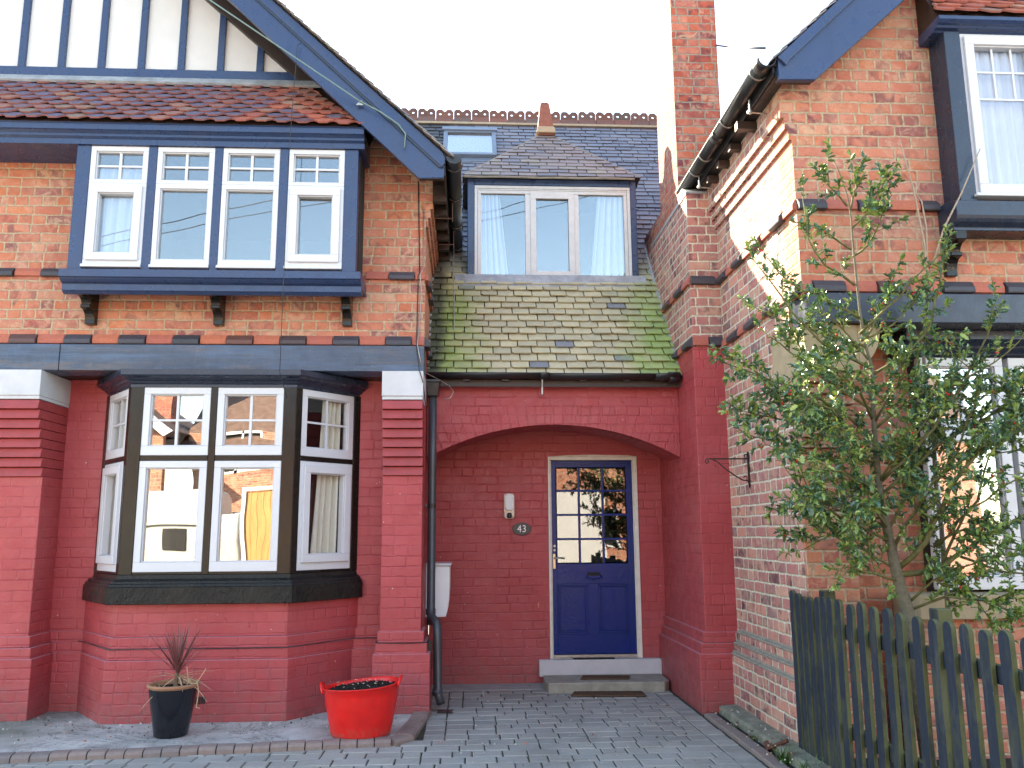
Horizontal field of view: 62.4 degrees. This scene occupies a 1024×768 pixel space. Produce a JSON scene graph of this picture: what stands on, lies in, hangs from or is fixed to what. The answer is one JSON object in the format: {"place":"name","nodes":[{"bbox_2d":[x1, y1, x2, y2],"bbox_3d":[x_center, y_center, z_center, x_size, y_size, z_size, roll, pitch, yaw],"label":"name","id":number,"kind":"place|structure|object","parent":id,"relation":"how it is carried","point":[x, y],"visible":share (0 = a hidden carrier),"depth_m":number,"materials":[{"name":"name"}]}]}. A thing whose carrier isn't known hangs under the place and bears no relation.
{"place":"outdoors","nodes":[
{"label":"outdoors","id":0,"kind":"place"},
{"bbox_2d":[0,711,411,751],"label":"concrete strip","id":1,"kind":"object","parent":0,"point":[52,737],"visible":0.31,"depth_m":6.03,"materials":[{"name":"grey concrete"}]},
{"bbox_2d":[146,679,200,738],"bbox_3d":[-2.408,2.304,5.991,0.360,0.356,0.360,0,-10,-3],"label":"plant pot","id":2,"kind":"object","parent":1,"relation":"on","point":[171,708],"visible":0.9,"depth_m":5.88,"materials":[{"name":"black plastic"}]},
{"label":"potting soil","id":3,"kind":"structure","parent":2,"relation":"in","visible":0},
{"bbox_2d":[138,620,209,708],"bbox_3d":[-2.378,1.997,6.027,0.506,0.588,0.470,7,-13,-37],"label":"cordyline plant","id":4,"kind":"object","parent":3,"relation":"on","point":[177,649],"visible":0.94,"depth_m":6.03,"materials":[{"name":"plant"}]},
{"bbox_2d":[320,674,402,740],"bbox_3d":[-1.065,2.266,5.969,0.577,0.406,0.515,0,-10,-3],"label":"flexible tub","id":5,"kind":"object","parent":1,"relation":"on","point":[361,714],"visible":0.99,"depth_m":5.78,"materials":[{"name":"red plastic"}]},
{"bbox_2d":[329,680,395,689],"bbox_3d":[-1.066,2.150,5.989,0.504,0.064,0.474,0,-10,-3],"label":"compost","id":6,"kind":"object","parent":5,"relation":"in","point":[360,685],"visible":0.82,"depth_m":5.98,"materials":[{"name":"soil"}]},
{"bbox_2d":[337,678,390,688],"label":"dry litter","id":7,"kind":"object","parent":6,"relation":"on","point":[363,683],"visible":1,"depth_m":5.96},
{"bbox_2d":[0,689,769,767],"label":"driveway paving","id":8,"kind":"structure","parent":0,"point":[700,748],"depth_m":5.78,"materials":[{"name":"grey stone"}]},
{"bbox_2d":[2,685,828,767],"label":"grit","id":9,"kind":"object","parent":8,"relation":"on","point":[446,720],"visible":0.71,"depth_m":6.16,"materials":[{"name":"grey gravel"}]},
{"bbox_2d":[437,709,452,712],"bbox_3d":[-0.538,2.638,6.812,0.130,0.006,0.114,0,-10,-3],"label":"drain grate","id":10,"kind":"object","parent":8,"relation":"on","point":[445,711],"visible":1,"depth_m":6.80,"materials":[{"name":"black plastic"}]},
{"bbox_2d":[571,691,646,696],"bbox_3d":[0.849,2.744,7.488,0.662,0.014,0.209,-1,-10,2],"label":"doormat","id":11,"kind":"object","parent":8,"relation":"on","point":[608,694],"visible":1,"depth_m":7.42,"materials":[{"name":"brown fabric"}]},
{"bbox_2d":[280,0,832,121],"label":"sky","id":12,"kind":"structure","parent":0,"point":[577,56],"materials":[{"name":"white"}]},
{"bbox_2d":[716,712,1011,767],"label":"garden soil","id":13,"kind":"structure","parent":0,"point":[1008,763],"depth_m":5.18,"materials":[{"name":"brown soil"}]},
{"bbox_2d":[763,738,788,751],"bbox_3d":[1.700,2.333,5.463,0.060,0.106,0.191,7,-12,-35],"label":"rusty pipe","id":14,"kind":"object","parent":13,"relation":"on","point":[779,743],"visible":0.9,"depth_m":5.45,"materials":[{"name":"metal"}]},
{"bbox_2d":[768,742,801,764],"bbox_3d":[1.700,2.277,5.239,0.260,0.151,0.327,-5,-11,22],"label":"leaf clump","id":15,"kind":"object","parent":13,"relation":"on","point":[782,756],"visible":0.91,"depth_m":5.22,"materials":[{"name":"green plant"}]},
{"bbox_2d":[796,753,823,767],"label":"leaf clump","id":16,"kind":"object","parent":13,"relation":"on","point":[802,766],"visible":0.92,"depth_m":4.98,"materials":[{"name":"green plant"}]},
{"bbox_2d":[707,136,1023,766],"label":"holly tree","id":17,"kind":"object","parent":13,"relation":"on","point":[815,418],"visible":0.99,"depth_m":4.89,"materials":[{"name":"green plant"}]},
{"bbox_2d":[789,590,1023,767],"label":"picket fence","id":18,"kind":"object","parent":13,"relation":"on","point":[828,730],"visible":0.96,"depth_m":4.16,"materials":[{"name":"wood"}]},
{"bbox_2d":[900,142,979,608],"bbox_3d":[2.834,0.337,5.230,0.542,3.916,0.034,0,-10,-3],"label":"bare sapling","id":19,"kind":"object","parent":13,"relation":"on","point":[925,245],"visible":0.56,"depth_m":5.44,"materials":[{"name":"plant"}]},
{"label":"ground","id":20,"kind":"structure","parent":0,"visible":0},
{"bbox_2d":[0,710,430,764],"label":"strip kerb","id":21,"kind":"structure","parent":20,"relation":"on","point":[411,728],"depth_m":5.57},
{"bbox_2d":[0,0,463,724],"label":"gabled house","id":22,"kind":"structure","parent":20,"relation":"on","point":[218,462],"depth_m":6.96,"materials":[{"name":"red brick"}]},
{"bbox_2d":[89,168,141,268],"bbox_3d":[-3.173,-1.342,6.906,0.505,0.920,0.059,0,-10,-3],"label":"curtain","id":23,"kind":"object","parent":22,"relation":"hanging from","point":[115,224],"visible":0.3,"depth_m":6.90,"materials":[{"name":"fabric"}]},
{"bbox_2d":[108,401,125,553],"bbox_3d":[-3.282,0.849,7.090,0.059,1.570,0.354,8,-13,-40],"label":"curtain","id":24,"kind":"object","parent":22,"relation":"hanging from","point":[112,507],"visible":0.11,"depth_m":7.15,"materials":[{"name":"beige fabric"}]},
{"bbox_2d":[58,145,365,326],"bbox_3d":[-2.409,-1.215,6.991,2.361,1.420,0.415,0,-10,-3],"label":"oriel window","id":25,"kind":"structure","parent":22,"relation":"in","point":[140,270],"depth_m":6.83,"materials":[{"name":"blue paint"}]},
{"bbox_2d":[82,369,368,604],"bbox_3d":[-2.405,0.846,6.991,2.326,1.840,0.701,0,-10,-3],"label":"bay window","id":26,"kind":"structure","parent":22,"relation":"in","point":[292,574],"depth_m":6.80,"materials":[{"name":"black paint"}]},
{"bbox_2d":[279,43,300,397],"bbox_3d":[-1.773,-1.349,6.859,0.060,2.905,0.354,1,-10,-5],"label":"cable","id":27,"kind":"object","parent":22,"relation":"attached to","point":[286,222],"visible":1,"depth_m":6.67,"materials":[{"name":"black plastic"}]},
{"bbox_2d":[209,0,405,147],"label":"cable","id":28,"kind":"object","parent":22,"relation":"attached to","point":[311,68],"visible":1,"depth_m":6.75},
{"bbox_2d":[310,401,340,552],"bbox_3d":[-1.582,0.850,7.161,0.071,1.570,0.302,-9,-13,40],"label":"curtain","id":29,"kind":"object","parent":22,"relation":"hanging from","point":[324,529],"visible":0.62,"depth_m":7.14,"materials":[{"name":"beige fabric"}]},
{"bbox_2d":[416,181,425,403],"bbox_3d":[-0.776,-0.809,7.211,0.081,1.954,0.226,-1,-10,1],"label":"cable","id":30,"kind":"object","parent":22,"relation":"attached to","point":[417,292],"visible":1,"depth_m":7.19,"materials":[{"name":"black plastic"}]},
{"bbox_2d":[417,208,453,399],"bbox_3d":[-0.681,-0.698,7.370,0.081,1.618,0.588,-5,-11,25],"label":"cable","id":31,"kind":"object","parent":22,"relation":"attached to","point":[420,304],"visible":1,"depth_m":7.24,"materials":[{"name":"metal"}]},
{"bbox_2d":[425,562,451,616],"bbox_3d":[-0.661,1.857,7.670,0.227,0.463,0.440,0,-10,-3],"label":"meter box","id":32,"kind":"object","parent":22,"relation":"attached to","point":[442,582],"visible":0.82,"depth_m":7.48,"materials":[{"name":"plastic"}]},
{"bbox_2d":[425,566,449,616],"bbox_3d":[-0.669,1.868,7.667,0.211,0.440,0.400,0,-10,-3],"label":"door","id":33,"kind":"structure","parent":32,"relation":"in","point":[442,573],"depth_m":7.47,"materials":[{"name":"plastic"}]},
{"bbox_2d":[167,102,681,693],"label":"porch house","id":34,"kind":"structure","parent":20,"relation":"on","point":[553,364],"depth_m":8.33,"materials":[{"name":"red paint"}]},
{"bbox_2d":[436,248,454,350],"bbox_3d":[-0.598,-0.951,8.395,0.177,1.493,0.990,-2,-10,8],"label":"cable","id":35,"kind":"object","parent":34,"relation":"on","point":[453,298],"visible":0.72,"depth_m":8.29,"materials":[{"name":"metal"}]},
{"bbox_2d":[481,195,507,273],"bbox_3d":[-0.193,-1.550,8.915,0.314,1.011,0.082,0,-10,-3],"label":"curtain","id":36,"kind":"object","parent":34,"relation":"hanging from","point":[493,256],"visible":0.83,"depth_m":8.90,"materials":[{"name":"fabric"}]},
{"bbox_2d":[504,493,514,518],"bbox_3d":[-0.027,1.202,8.325,0.106,0.248,0.084,0,-10,-3],"label":"wall lamp","id":37,"kind":"object","parent":34,"relation":"attached to","point":[509,509],"visible":1,"depth_m":8.30,"materials":[{"name":"silver metal"}]},
{"bbox_2d":[512,523,530,534],"bbox_3d":[0.096,1.428,8.327,0.188,0.124,0.016,0,-10,-3],"label":"house number sign","id":38,"kind":"object","parent":34,"relation":"attached to","point":[521,528],"visible":1,"depth_m":8.32,"materials":[{"name":"stone"}]},
{"bbox_2d":[573,657,614,659],"bbox_3d":[0.786,2.634,8.110,0.400,0.012,0.050,0,-10,-3],"label":"doormat","id":39,"kind":"object","parent":34,"relation":"on","point":[594,658],"visible":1,"depth_m":8.09,"materials":[{"name":"black rubber"}]},
{"bbox_2d":[547,455,642,658],"bbox_3d":[0.810,1.682,8.344,0.912,1.968,0.132,0,-10,-3],"label":"front door","id":40,"kind":"structure","parent":34,"relation":"in","point":[595,608],"depth_m":8.28,"materials":[{"name":"blue wood"}]},
{"bbox_2d":[580,675,629,679],"bbox_3d":[0.866,2.720,7.835,0.474,0.014,0.184,-1,-10,2],"label":"doormat","id":41,"kind":"object","parent":34,"relation":"on","point":[605,677],"visible":1,"depth_m":7.79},
{"bbox_2d":[591,197,624,275],"bbox_3d":[1.021,-1.547,8.981,0.403,1.011,0.082,0,-10,-3],"label":"curtain","id":42,"kind":"object","parent":34,"relation":"hanging from","point":[608,252],"visible":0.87,"depth_m":8.97,"materials":[{"name":"fabric"}]},
{"bbox_2d":[432,683,543,691],"bbox_3d":[0.364,2.861,7.937,2.320,0.054,0.315,0,-10,-3],"label":"concrete band","id":43,"kind":"object","parent":20,"relation":"on","point":[482,687],"depth_m":7.90,"materials":[{"name":"grey concrete"}]},
{"bbox_2d":[704,713,788,767],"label":"border kerb","id":44,"kind":"structure","parent":20,"relation":"on","point":[759,752],"depth_m":5.71,"materials":[{"name":"grey concrete"}]},
{"bbox_2d":[719,704,830,767],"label":"concrete ledge","id":45,"kind":"object","parent":20,"relation":"on","point":[744,718],"visible":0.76,"depth_m":5.77,"materials":[{"name":"grey concrete"}]},
{"bbox_2d":[644,0,1023,759],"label":"corner house","id":46,"kind":"structure","parent":20,"relation":"on","point":[878,80],"depth_m":5.91,"materials":[{"name":"red brick"}]},
{"bbox_2d":[705,452,749,488],"bbox_3d":[1.683,0.675,6.613,0.350,0.287,0.016,0,-10,-3],"label":"hanging basket bracket","id":47,"kind":"object","parent":46,"relation":"attached to","point":[746,458],"visible":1,"depth_m":6.62,"materials":[{"name":"black metal"}]},
{"bbox_2d":[716,44,765,48],"bbox_3d":[1.923,-2.885,7.224,0.018,1.160,1.822,-1,-10,4],"label":"cable","id":48,"kind":"object","parent":46,"relation":"attached to","point":[734,47],"visible":1,"depth_m":7.03,"materials":[{"name":"black plastic"}]},
{"bbox_2d":[887,330,1023,589],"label":"bay window","id":49,"kind":"structure","parent":46,"relation":"in","point":[1015,356],"depth_m":5.77,"materials":[{"name":"blue paint"}]},
{"bbox_2d":[918,15,1023,276],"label":"oriel window","id":50,"kind":"structure","parent":46,"relation":"in","point":[984,210],"depth_m":5.70,"materials":[{"name":"blue paint"}]},
{"bbox_2d":[920,364,1023,583],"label":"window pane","id":51,"kind":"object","parent":46,"relation":"hanging from","point":[992,506],"visible":0.16,"depth_m":5.80,"materials":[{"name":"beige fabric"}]},
{"bbox_2d":[974,51,1023,183],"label":"curtain","id":52,"kind":"object","parent":46,"relation":"hanging from","point":[1003,126],"visible":0.52,"depth_m":5.79,"materials":[{"name":"fabric"}]}
]}

